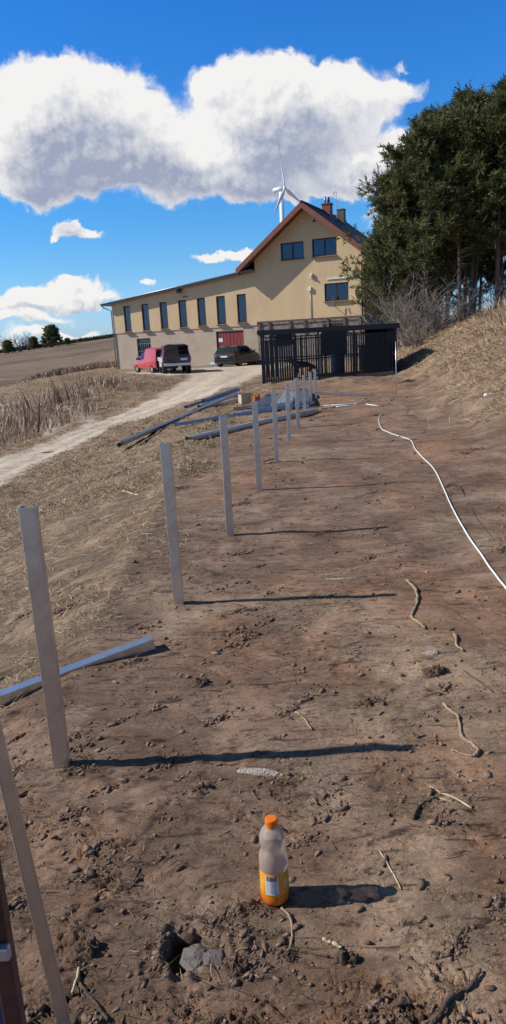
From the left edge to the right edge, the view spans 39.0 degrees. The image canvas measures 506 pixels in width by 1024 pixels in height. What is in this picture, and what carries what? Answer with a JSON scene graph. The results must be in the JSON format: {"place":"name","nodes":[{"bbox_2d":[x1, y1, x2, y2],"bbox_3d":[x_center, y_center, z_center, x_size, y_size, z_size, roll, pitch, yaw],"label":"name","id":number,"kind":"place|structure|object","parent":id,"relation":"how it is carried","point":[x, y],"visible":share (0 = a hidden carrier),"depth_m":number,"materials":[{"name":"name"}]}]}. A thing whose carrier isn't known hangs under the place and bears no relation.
{"place":"outdoors","nodes":[
{"label":"outdoors","id":0,"kind":"place"},
{"bbox_2d":[0,306,505,1023],"bbox_3d":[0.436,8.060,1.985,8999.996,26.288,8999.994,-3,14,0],"label":"ground","id":1,"kind":"structure","parent":0,"point":[442,904],"depth_m":3.46,"materials":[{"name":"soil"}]},
{"bbox_2d":[2,339,15,352],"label":"evergreen tree","id":2,"kind":"object","parent":1,"relation":"on","point":[7,346],"visible":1,"depth_m":228.25,"materials":[{"name":"plant"}]},
{"bbox_2d":[0,334,24,351],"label":"bare tree","id":3,"kind":"object","parent":1,"relation":"on","point":[20,349],"visible":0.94,"depth_m":232.77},
{"bbox_2d":[0,858,26,1023],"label":"work stand","id":4,"kind":"object","parent":1,"relation":"on","point":[12,1009],"visible":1,"depth_m":1.45,"materials":[{"name":"red paint"}]},
{"bbox_2d":[27,336,40,349],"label":"evergreen tree","id":5,"kind":"object","parent":1,"relation":"on","point":[33,343],"visible":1,"depth_m":228.09,"materials":[{"name":"plant"}]},
{"bbox_2d":[0,720,71,1023],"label":"steel post","id":6,"kind":"object","parent":1,"relation":"on","point":[11,801],"visible":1,"depth_m":1.51,"materials":[{"name":"metal"}]},
{"bbox_2d":[18,504,70,767],"bbox_3d":[-0.806,0.678,2.858,0.064,1.440,0.048,-4,14,-4],"label":"steel post","id":7,"kind":"object","parent":1,"relation":"on","point":[31,533],"visible":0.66,"depth_m":2.79,"materials":[{"name":"metal"}]},
{"bbox_2d":[40,324,63,346],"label":"evergreen tree","id":8,"kind":"object","parent":1,"relation":"on","point":[51,333],"visible":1,"depth_m":223.42,"materials":[{"name":"plant"}]},
{"bbox_2d":[0,334,114,352],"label":"wood","id":9,"kind":"object","parent":1,"relation":"on","point":[80,339],"visible":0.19,"depth_m":272.93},
{"bbox_2d":[0,370,129,449],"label":"dry weeds","id":10,"kind":"object","parent":1,"relation":"on","point":[50,400],"visible":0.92,"depth_m":27.51,"materials":[{"name":"plant"}]},
{"bbox_2d":[17,360,117,381],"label":"field scrub","id":11,"kind":"object","parent":1,"relation":"on","point":[68,370],"visible":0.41,"depth_m":61.55,"materials":[{"name":"plant"}]},
{"bbox_2d":[55,765,80,777],"bbox_3d":[-0.736,1.048,2.886,0.145,0.032,0.111,-3,14,0],"label":"soil lump","id":12,"kind":"object","parent":1,"relation":"on","point":[69,772],"visible":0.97,"depth_m":2.88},
{"bbox_2d":[71,967,79,992],"bbox_3d":[-0.470,1.244,1.903,0.010,0.014,0.072,-3,14,2],"label":"wood peg","id":13,"kind":"object","parent":1,"relation":"on","point":[76,980],"visible":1,"depth_m":1.90,"materials":[{"name":"wood"}]},
{"bbox_2d":[0,635,155,707],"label":"loose channel","id":14,"kind":"object","parent":1,"relation":"on","point":[10,694],"visible":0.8,"depth_m":3.82,"materials":[{"name":"metal"}]},
{"bbox_2d":[71,936,108,960],"bbox_3d":[-0.473,1.228,2.007,0.136,0.050,0.096,-3,14,0],"label":"soil lump","id":15,"kind":"object","parent":1,"relation":"on","point":[92,948],"visible":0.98,"depth_m":2.01,"materials":[{"name":"soil"}]},
{"bbox_2d":[76,981,109,1021],"bbox_3d":[-0.414,1.260,1.844,0.014,0.021,0.160,-15,18,-39],"label":"fallen stick","id":16,"kind":"object","parent":1,"relation":"on","point":[95,1003],"visible":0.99,"depth_m":1.84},
{"bbox_2d":[0,371,246,540],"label":"verge grass","id":17,"kind":"structure","parent":1,"relation":"on","point":[75,464],"depth_m":13.22,"materials":[{"name":"plant"}]},
{"bbox_2d":[118,868,142,889],"bbox_3d":[-0.388,1.172,2.278,0.082,0.014,0.083,-9,15,-23],"label":"fallen stick","id":18,"kind":"object","parent":1,"relation":"on","point":[132,883],"visible":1,"depth_m":2.26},
{"bbox_2d":[0,382,281,855],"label":"matted dry grass","id":19,"kind":"structure","parent":1,"relation":"on","point":[101,579],"depth_m":7.06,"materials":[{"name":"plant"}]},
{"bbox_2d":[134,347,175,372],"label":"delivery van","id":20,"kind":"object","parent":1,"relation":"on","point":[147,359],"visible":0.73,"depth_m":46.46,"materials":[{"name":"red paint"}]},
{"bbox_2d":[159,442,183,604],"bbox_3d":[-0.506,0.256,4.606,0.064,1.415,0.048,-3,14,2],"label":"steel post","id":21,"kind":"object","parent":1,"relation":"on","point":[171,516],"visible":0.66,"depth_m":4.54,"materials":[{"name":"metal"}]},
{"bbox_2d":[121,397,226,443],"bbox_3d":[-1.739,-2.331,17.504,0.075,0.060,6.009,21,23,12],"label":"steel profile","id":22,"kind":"object","parent":1,"relation":"on","point":[145,432],"visible":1,"depth_m":16.77,"materials":[{"name":"metal"}]},
{"bbox_2d":[157,343,191,373],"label":"off road car","id":23,"kind":"object","parent":1,"relation":"on","point":[173,356],"visible":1,"depth_m":42.39,"materials":[{"name":"black paint"}]},
{"bbox_2d":[185,677,212,687],"bbox_3d":[-0.263,0.847,3.563,0.175,0.050,0.119,-3,14,0],"label":"soil lump","id":24,"kind":"object","parent":1,"relation":"on","point":[199,682],"visible":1,"depth_m":3.55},
{"bbox_2d":[180,944,225,971],"bbox_3d":[-0.138,1.250,1.995,0.135,0.032,0.105,-3,14,0],"label":"concrete footing","id":25,"kind":"object","parent":1,"relation":"in","point":[194,956],"visible":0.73,"depth_m":1.99,"materials":[{"name":"concrete"}]},
{"bbox_2d":[184,388,239,408],"bbox_3d":[-1.191,-3.412,21.416,0.130,0.080,2.481,-5,16,40],"label":"steel profile","id":26,"kind":"object","parent":1,"relation":"on","point":[192,404],"visible":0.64,"depth_m":20.79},
{"bbox_2d":[197,392,240,407],"bbox_3d":[-0.965,-3.294,20.959,0.140,0.090,2.048,11,24,31],"label":"steel profile","id":27,"kind":"object","parent":1,"relation":"on","point":[232,395],"visible":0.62,"depth_m":21.03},
{"bbox_2d":[202,387,237,401],"bbox_3d":[-0.965,-3.494,21.270,0.100,0.090,1.868,5,21,30],"label":"steel profile","id":28,"kind":"object","parent":27,"relation":"on","point":[209,398],"visible":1,"depth_m":21.18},
{"bbox_2d":[211,398,237,406],"bbox_3d":[-0.786,-3.146,20.483,0.140,0.090,1.668,4,16,25],"label":"steel profile","id":29,"kind":"object","parent":1,"relation":"on","point":[227,401],"visible":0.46,"depth_m":20.44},
{"bbox_2d":[219,416,233,535],"bbox_3d":[-0.219,-0.136,6.224,0.064,1.395,0.048,-4,14,-6],"label":"steel post","id":30,"kind":"object","parent":1,"relation":"on","point":[226,475],"visible":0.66,"depth_m":6.16,"materials":[{"name":"metal"}]},
{"bbox_2d":[214,345,259,366],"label":"hatchback car","id":31,"kind":"object","parent":1,"relation":"on","point":[237,355],"visible":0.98,"depth_m":49.27,"materials":[{"name":"green paint"}]},
{"bbox_2d":[220,955,253,977],"bbox_3d":[-0.048,1.226,1.932,0.101,0.043,0.094,7,17,36],"label":"soil lump","id":32,"kind":"object","parent":1,"relation":"on","point":[238,967],"visible":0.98,"depth_m":1.93,"materials":[{"name":"soil"}]},
{"bbox_2d":[174,401,314,425],"bbox_3d":[-0.147,-2.256,16.328,3.354,0.070,0.110,-11,6,-16],"label":"steel profile","id":33,"kind":"object","parent":1,"relation":"on","point":[235,414],"visible":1,"depth_m":16.21,"materials":[{"name":"metal"}]},
{"bbox_2d":[100,192,389,368],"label":"house","id":34,"kind":"structure","parent":1,"relation":"on","point":[287,274],"depth_m":51.26,"materials":[{"name":"paint"}]},
{"bbox_2d":[124,306,131,332],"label":"window","id":35,"kind":"structure","parent":34,"relation":"in","point":[126,308],"depth_m":56.15,"materials":[{"name":"blue"}]},
{"bbox_2d":[137,338,150,355],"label":"window","id":36,"kind":"structure","parent":34,"relation":"in","point":[144,343],"depth_m":56.21,"materials":[{"name":"grey"}]},
{"bbox_2d":[142,304,150,330],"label":"window","id":37,"kind":"structure","parent":34,"relation":"in","point":[145,311],"depth_m":55.48,"materials":[{"name":"blue"}]},
{"bbox_2d":[159,302,168,329],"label":"window","id":38,"kind":"structure","parent":34,"relation":"in","point":[163,305],"depth_m":54.82,"materials":[{"name":"blue"}]},
{"bbox_2d":[178,300,187,327],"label":"window","id":39,"kind":"structure","parent":34,"relation":"in","point":[182,303],"depth_m":54.17,"materials":[{"name":"blue"}]},
{"bbox_2d":[197,298,206,326],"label":"window","id":40,"kind":"structure","parent":34,"relation":"in","point":[201,301],"depth_m":53.53,"materials":[{"name":"blue"}]},
{"bbox_2d":[216,296,226,324],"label":"window","id":41,"kind":"structure","parent":34,"relation":"in","point":[221,311],"depth_m":52.88,"materials":[{"name":"blue"}]},
{"bbox_2d":[216,330,243,348],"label":"garage door","id":42,"kind":"structure","parent":34,"relation":"in","point":[224,338],"depth_m":53.16,"materials":[{"name":"red metal"}]},
{"bbox_2d":[236,294,247,323],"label":"window","id":43,"kind":"structure","parent":34,"relation":"in","point":[241,298],"depth_m":52.21,"materials":[{"name":"blue"}]},
{"bbox_2d":[281,241,304,260],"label":"window","id":44,"kind":"structure","parent":34,"relation":"in","point":[293,250],"depth_m":49.73,"materials":[{"name":"blue"}]},
{"bbox_2d":[311,237,336,257],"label":"window","id":45,"kind":"structure","parent":34,"relation":"in","point":[323,247],"depth_m":48.81,"materials":[{"name":"blue"}]},
{"bbox_2d":[323,282,348,302],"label":"window","id":46,"kind":"structure","parent":34,"relation":"in","point":[339,291],"depth_m":49.19,"materials":[{"name":"blue"}]},
{"bbox_2d":[238,393,253,403],"bbox_3d":[-0.165,-3.090,19.398,0.380,0.292,0.350,-8,15,-19],"label":"cardboard box","id":47,"kind":"object","parent":1,"relation":"on","point":[244,398],"visible":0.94,"depth_m":19.31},
{"bbox_2d":[185,408,318,439],"bbox_3d":[0.138,-1.800,14.322,0.090,0.070,4.462,7,17,35],"label":"steel profile","id":48,"kind":"object","parent":1,"relation":"on","point":[268,419],"visible":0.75,"depth_m":14.05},
{"bbox_2d":[0,339,505,1023],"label":"soil crumbs","id":49,"kind":"object","parent":1,"relation":"on","point":[496,901],"visible":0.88,"depth_m":2.49,"materials":[{"name":"soil"}]},
{"bbox_2d":[190,411,316,439],"bbox_3d":[0.156,-1.745,14.171,0.060,0.062,4.261,7,17,35],"label":"steel profile","id":50,"kind":"object","parent":1,"relation":"on","point":[243,427],"visible":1,"depth_m":13.66,"materials":[{"name":"metal"}]},
{"bbox_2d":[252,401,261,490],"bbox_3d":[0.054,-0.550,7.970,0.064,1.360,0.048,-3,14,0],"label":"steel post","id":51,"kind":"object","parent":1,"relation":"on","point":[256,445],"visible":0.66,"depth_m":7.90,"materials":[{"name":"metal"}]},
{"bbox_2d":[236,768,282,777],"bbox_3d":[0.028,1.026,2.823,0.190,0.019,0.046,0,14,11],"label":"crust flake","id":52,"kind":"object","parent":1,"relation":"on","point":[262,772],"visible":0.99,"depth_m":2.81,"materials":[{"name":"white"}]},
{"bbox_2d":[258,393,280,409],"bbox_3d":[0.424,-2.907,18.706,0.420,0.243,4.326,-2,14,6],"label":"sheet bundle","id":53,"kind":"object","parent":1,"relation":"on","point":[264,402],"visible":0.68,"depth_m":17.57,"materials":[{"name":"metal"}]},
{"bbox_2d":[259,814,288,906],"bbox_3d":[0.060,1.040,2.146,0.087,0.281,0.087,-3,14,0],"label":"drink bottle","id":54,"kind":"object","parent":1,"relation":"on","point":[273,872],"visible":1,"depth_m":2.12,"materials":[{"name":"orange plastic"}]},
{"bbox_2d":[271,391,278,461],"bbox_3d":[0.316,-0.994,9.843,0.064,1.324,0.048,-2,14,3],"label":"steel post","id":55,"kind":"object","parent":1,"relation":"on","point":[275,427],"visible":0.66,"depth_m":9.78,"materials":[{"name":"metal"}]},
{"bbox_2d":[277,391,294,408],"bbox_3d":[0.930,-2.993,18.897,0.400,0.222,4.327,-2,14,6],"label":"sheet bundle","id":56,"kind":"object","parent":1,"relation":"on","point":[281,401],"visible":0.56,"depth_m":17.85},
{"bbox_2d":[273,141,299,221],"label":"wind turbine","id":57,"kind":"object","parent":1,"relation":"on","point":[281,191],"visible":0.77,"depth_m":463.90,"materials":[{"name":"white"}]},
{"bbox_2d":[280,907,293,950],"bbox_3d":[0.102,1.198,2.055,0.030,0.016,0.168,-4,14,-3],"label":"tree root","id":58,"kind":"object","parent":1,"relation":"on","point":[289,917],"visible":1,"depth_m":2.07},
{"bbox_2d":[285,383,290,440],"bbox_3d":[0.586,-1.454,11.742,0.064,1.307,0.048,-3,14,-2],"label":"steel post","id":59,"kind":"object","parent":1,"relation":"on","point":[287,392],"visible":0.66,"depth_m":11.67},
{"bbox_2d":[281,950,299,962],"bbox_3d":[0.101,1.218,1.962,0.074,0.030,0.053,-3,14,0],"label":"soil lump","id":60,"kind":"object","parent":1,"relation":"on","point":[289,957],"visible":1,"depth_m":1.96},
{"bbox_2d":[294,378,299,428],"bbox_3d":[0.853,-1.916,13.670,0.064,1.280,0.048,-5,14,-5],"label":"steel post","id":61,"kind":"object","parent":1,"relation":"on","point":[297,404],"visible":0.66,"depth_m":13.61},
{"bbox_2d":[294,388,309,406],"bbox_3d":[1.345,-3.080,19.138,0.340,0.190,4.222,-2,14,6],"label":"sheet bundle","id":62,"kind":"object","parent":1,"relation":"on","point":[301,396],"visible":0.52,"depth_m":18.62,"materials":[{"name":"metal"}]},
{"bbox_2d":[288,356,317,377],"bbox_3d":[1.915,-5.759,28.432,1.336,0.908,0.333,-2,14,4],"label":"dog","id":63,"kind":"object","parent":1,"relation":"on","point":[302,362],"visible":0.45,"depth_m":28.30},
{"bbox_2d":[302,375,305,409],"bbox_3d":[1.155,-2.462,16.051,0.064,1.202,0.048,-2,14,4],"label":"steel post","id":64,"kind":"object","parent":1,"relation":"on","point":[304,392],"visible":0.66,"depth_m":15.98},
{"bbox_2d":[285,947,329,956],"bbox_3d":[0.151,1.214,1.972,0.125,0.013,0.014,0,14,13],"label":"fallen stick","id":65,"kind":"object","parent":1,"relation":"on","point":[302,951],"visible":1,"depth_m":1.97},
{"bbox_2d":[309,372,311,404],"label":"steel post","id":66,"kind":"object","parent":1,"relation":"on","point":[310,386],"visible":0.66,"depth_m":18.24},
{"bbox_2d":[314,370,316,398],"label":"steel post","id":67,"kind":"object","parent":1,"relation":"on","point":[315,387],"visible":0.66,"depth_m":19.79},
{"bbox_2d":[257,323,399,383],"bbox_3d":[2.989,-6.296,29.030,5.449,2.352,2.890,-2,14,3],"label":"dog pen","id":68,"kind":"object","parent":1,"relation":"on","point":[333,339],"visible":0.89,"depth_m":27.70,"materials":[{"name":"black metal"}]},
{"bbox_2d":[332,354,343,374],"bbox_3d":[3.473,-6.143,29.226,0.540,1.030,0.540,-3,14,0],"label":"plastic barrel","id":69,"kind":"object","parent":1,"relation":"on","point":[340,364],"visible":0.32,"depth_m":29.05,"materials":[{"name":"blue"}]},
{"bbox_2d":[330,950,361,965],"bbox_3d":[0.247,1.216,1.948,0.116,0.041,0.078,-3,14,0],"label":"soil lump","id":70,"kind":"object","parent":1,"relation":"on","point":[345,958],"visible":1,"depth_m":1.94,"materials":[{"name":"soil"}]},
{"bbox_2d":[317,392,375,395],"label":"steel profile","id":71,"kind":"object","parent":1,"relation":"on","point":[346,393],"visible":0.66,"depth_m":21.24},
{"bbox_2d":[355,697,377,707],"bbox_3d":[0.511,0.878,3.290,0.151,0.039,0.097,-3,14,0],"label":"soil lump","id":72,"kind":"object","parent":1,"relation":"on","point":[368,701],"visible":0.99,"depth_m":3.28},
{"bbox_2d":[358,342,388,370],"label":"dog house","id":73,"kind":"structure","parent":1,"relation":"on","point":[373,356],"depth_m":28.46,"materials":[{"name":"black metal"}]},
{"bbox_2d":[371,355,380,368],"bbox_3d":[4.883,-5.968,28.479,0.400,0.540,0.010,-2,14,3],"label":"doorway","id":74,"kind":"structure","parent":73,"relation":"in","point":[371,355],"depth_m":28.47,"materials":[{"name":"black metal"}]},
{"bbox_2d":[349,302,421,346],"bbox_3d":[6.142,-8.816,34.825,4.583,3.188,3.883,0,14,14],"label":"bare bush","id":75,"kind":"object","parent":1,"relation":"on","point":[367,321],"visible":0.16,"depth_m":34.78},
{"bbox_2d":[379,850,400,888],"bbox_3d":[0.433,1.125,2.254,0.009,0.007,0.176,-6,14,-11],"label":"straw stalk","id":76,"kind":"object","parent":1,"relation":"on","point":[391,870],"visible":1,"depth_m":2.24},
{"bbox_2d":[339,213,442,342],"bbox_3d":[7.253,-12.007,37.346,6.155,7.659,4.938,-9,15,-22],"label":"bush","id":77,"kind":"object","parent":1,"relation":"on","point":[369,293],"visible":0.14,"depth_m":37.61,"materials":[{"name":"green plant"}]},
{"bbox_2d":[357,160,442,322],"bbox_3d":[7.112,-12.545,35.133,4.144,9.357,3.686,9,19,41],"label":"pine tree","id":78,"kind":"object","parent":1,"relation":"on","point":[385,178],"visible":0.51,"depth_m":34.31,"materials":[{"name":"green plant"}]},
{"bbox_2d":[397,918,410,926],"bbox_3d":[0.434,1.179,2.055,0.038,0.022,0.021,-3,14,0],"label":"flat stone","id":79,"kind":"object","parent":1,"relation":"on","point":[401,922],"visible":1,"depth_m":2.05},
{"bbox_2d":[334,111,480,334],"bbox_3d":[7.673,-13.475,33.994,5.811,10.158,6.234,-10,15,-26],"label":"pine tree","id":80,"kind":"object","parent":1,"relation":"on","point":[419,141],"visible":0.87,"depth_m":32.60,"materials":[{"name":"green plant"}]},
{"bbox_2d":[402,990,415,1022],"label":"fallen stick","id":81,"kind":"object","parent":1,"relation":"on","point":[407,998],"visible":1,"depth_m":1.81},
{"bbox_2d":[356,262,462,346],"bbox_3d":[6.773,-9.511,32.817,5.154,3.793,4.713,-3,14,0],"label":"bare bush","id":82,"kind":"object","parent":1,"relation":"on","point":[405,325],"visible":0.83,"depth_m":32.63,"materials":[{"name":"plant"}]},
{"bbox_2d":[376,287,444,344],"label":"pine tree","id":83,"kind":"object","parent":1,"relation":"on","point":[400,316],"visible":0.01,"depth_m":45.70,"materials":[{"name":"green plant"}]},
{"bbox_2d":[405,579,425,628],"bbox_3d":[1.015,0.572,4.495,0.078,0.040,0.832,-1,14,9],"label":"tree root","id":84,"kind":"object","parent":1,"relation":"on","point":[417,602],"visible":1,"depth_m":4.49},
{"bbox_2d":[396,306,439,349],"bbox_3d":[7.238,-8.022,31.084,2.075,1.882,1.692,2,15,18],"label":"bare bush","id":85,"kind":"object","parent":1,"relation":"on","point":[416,341],"visible":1,"depth_m":31.09,"materials":[{"name":"plant"}]},
{"bbox_2d":[384,162,457,332],"bbox_3d":[9.368,-15.011,39.466,4.686,10.810,5.196,10,19,43],"label":"pine tree","id":86,"kind":"object","parent":1,"relation":"on","point":[451,257],"depth_m":39.55,"materials":[{"name":"green plant"}]},
{"bbox_2d":[412,796,435,819],"bbox_3d":[0.601,1.046,2.542,0.028,0.021,0.166,9,18,40],"label":"fallen stick","id":87,"kind":"object","parent":1,"relation":"on","point":[416,810],"visible":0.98,"depth_m":2.52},
{"bbox_2d":[396,102,454,318],"bbox_3d":[9.022,-14.650,35.738,4.117,10.818,4.425,2,15,21],"label":"pine tree","id":88,"kind":"object","parent":1,"relation":"on","point":[426,112],"visible":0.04,"depth_m":34.76,"materials":[{"name":"green plant"}]},
{"bbox_2d":[422,650,438,654],"bbox_3d":[0.935,0.744,3.773,0.102,0.015,0.052,-3,14,0],"label":"flat stone","id":89,"kind":"object","parent":1,"relation":"on","point":[433,652],"visible":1,"depth_m":3.77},
{"bbox_2d":[423,665,449,677],"bbox_3d":[0.904,0.786,3.553,0.160,0.057,0.138,-11,16,-30],"label":"soil lump","id":90,"kind":"object","parent":1,"relation":"on","point":[433,671],"visible":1,"depth_m":3.53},
{"bbox_2d":[379,414,505,588],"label":"white cable","id":91,"kind":"object","parent":1,"relation":"on","point":[489,566],"visible":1,"depth_m":6.23,"materials":[{"name":"plastic"}]},
{"bbox_2d":[423,100,467,321],"bbox_3d":[10.124,-15.223,37.093,4.779,11.026,5.300,7,17,36],"label":"pine tree","id":92,"kind":"object","parent":1,"relation":"on","point":[447,257],"visible":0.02,"depth_m":37.71,"materials":[{"name":"green plant"}]},
{"bbox_2d":[412,276,484,332],"bbox_3d":[8.463,-9.331,32.095,2.808,2.527,2.708,-8,15,-21],"label":"bare bush","id":93,"kind":"object","parent":1,"relation":"on","point":[440,322],"visible":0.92,"depth_m":32.19,"materials":[{"name":"plant"}]},
{"bbox_2d":[429,255,469,323],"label":"pine tree","id":94,"kind":"object","parent":1,"relation":"on","point":[437,286],"visible":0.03,"depth_m":40.70,"materials":[{"name":"green plant"}]},
{"bbox_2d":[429,785,471,808],"bbox_3d":[0.711,1.034,2.587,0.180,0.010,0.043,9,18,40],"label":"straw stalk","id":95,"kind":"object","parent":1,"relation":"on","point":[449,796],"visible":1,"depth_m":2.58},
{"bbox_2d":[439,247,469,317],"bbox_3d":[11.567,-16.122,38.963,4.920,11.351,5.456,0,14,13],"label":"pine tree","id":96,"kind":"object","parent":1,"relation":"on","point":[465,279],"depth_m":39.61,"materials":[{"name":"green plant"}]},
{"bbox_2d":[428,968,481,1023],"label":"fallen stick","id":97,"kind":"object","parent":1,"relation":"on","point":[437,1017],"visible":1,"depth_m":1.80,"materials":[{"name":"wood"}]},
{"bbox_2d":[410,97,505,321],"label":"pine tree","id":98,"kind":"object","parent":1,"relation":"on","point":[465,127],"visible":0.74,"depth_m":31.95,"materials":[{"name":"green plant"}]},
{"bbox_2d":[442,702,479,756],"bbox_3d":[0.884,0.917,3.033,0.043,0.031,0.434,-3,14,-1],"label":"stick","id":99,"kind":"object","parent":1,"relation":"on","point":[445,705],"visible":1,"depth_m":3.01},
{"bbox_2d":[429,79,505,314],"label":"pine tree","id":100,"kind":"object","parent":1,"relation":"on","point":[470,93],"visible":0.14,"depth_m":32.74,"materials":[{"name":"green plant"}]},
{"bbox_2d":[441,252,494,307],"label":"pine tree","id":101,"kind":"object","parent":1,"relation":"on","point":[483,289],"visible":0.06,"depth_m":45.18,"materials":[{"name":"green plant"}]},
{"bbox_2d":[438,282,498,321],"bbox_3d":[9.740,-9.620,32.912,2.806,1.873,2.444,9,19,41],"label":"bare bush","id":102,"kind":"object","parent":1,"relation":"on","point":[461,307],"visible":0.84,"depth_m":32.82,"materials":[{"name":"plant"}]},
{"bbox_2d":[450,181,486,310],"bbox_3d":[11.202,-15.137,36.012,4.592,10.594,5.092,-7,14,-14],"label":"pine tree","id":103,"kind":"object","parent":1,"relation":"on","point":[476,273],"visible":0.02,"depth_m":36.65,"materials":[{"name":"green plant"}]},
{"bbox_2d":[443,245,494,312],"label":"pine tree","id":104,"kind":"object","parent":1,"relation":"on","point":[480,265],"visible":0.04,"depth_m":41.02,"materials":[{"name":"green plant"}]},
{"bbox_2d":[439,83,505,306],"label":"pine tree","id":105,"kind":"object","parent":1,"relation":"on","point":[495,126],"visible":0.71,"depth_m":31.58,"materials":[{"name":"green plant"}]},
{"bbox_2d":[452,610,504,644],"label":"plant cane","id":106,"kind":"object","parent":1,"relation":"on","point":[476,627],"visible":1,"depth_m":4.09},
{"bbox_2d":[464,245,494,310],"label":"pine tree","id":107,"kind":"object","parent":1,"relation":"on","point":[481,281],"visible":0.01,"depth_m":43.02,"materials":[{"name":"green plant"}]},
{"bbox_2d":[463,269,505,307],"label":"bare bush","id":108,"kind":"object","parent":1,"relation":"on","point":[497,296],"visible":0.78,"depth_m":33.34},
{"bbox_2d":[463,165,505,294],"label":"pine tree","id":109,"kind":"object","parent":1,"relation":"on","point":[500,241],"visible":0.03,"depth_m":34.97,"materials":[{"name":"green plant"}]},
{"bbox_2d":[471,73,505,289],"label":"pine tree","id":110,"kind":"object","parent":1,"relation":"on","point":[500,84],"visible":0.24,"depth_m":32.34,"materials":[{"name":"green plant"}]},
{"bbox_2d":[482,254,505,305],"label":"pine tree","id":111,"kind":"object","parent":1,"relation":"on","point":[490,277],"visible":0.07,"depth_m":44.63,"materials":[{"name":"green plant"}]},
{"bbox_2d":[493,243,505,302],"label":"pine tree","id":112,"kind":"object","parent":1,"relation":"on","point":[501,268],"depth_m":36.97,"materials":[{"name":"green plant"}]},
{"bbox_2d":[0,0,505,348],"label":"sky","id":113,"kind":"structure","parent":0,"point":[140,154],"materials":[{"name":"blue"}]},
{"bbox_2d":[397,295,505,429],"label":"bank grass","id":114,"kind":"structure","parent":0,"point":[483,313],"depth_m":23.39,"materials":[{"name":"plant"}]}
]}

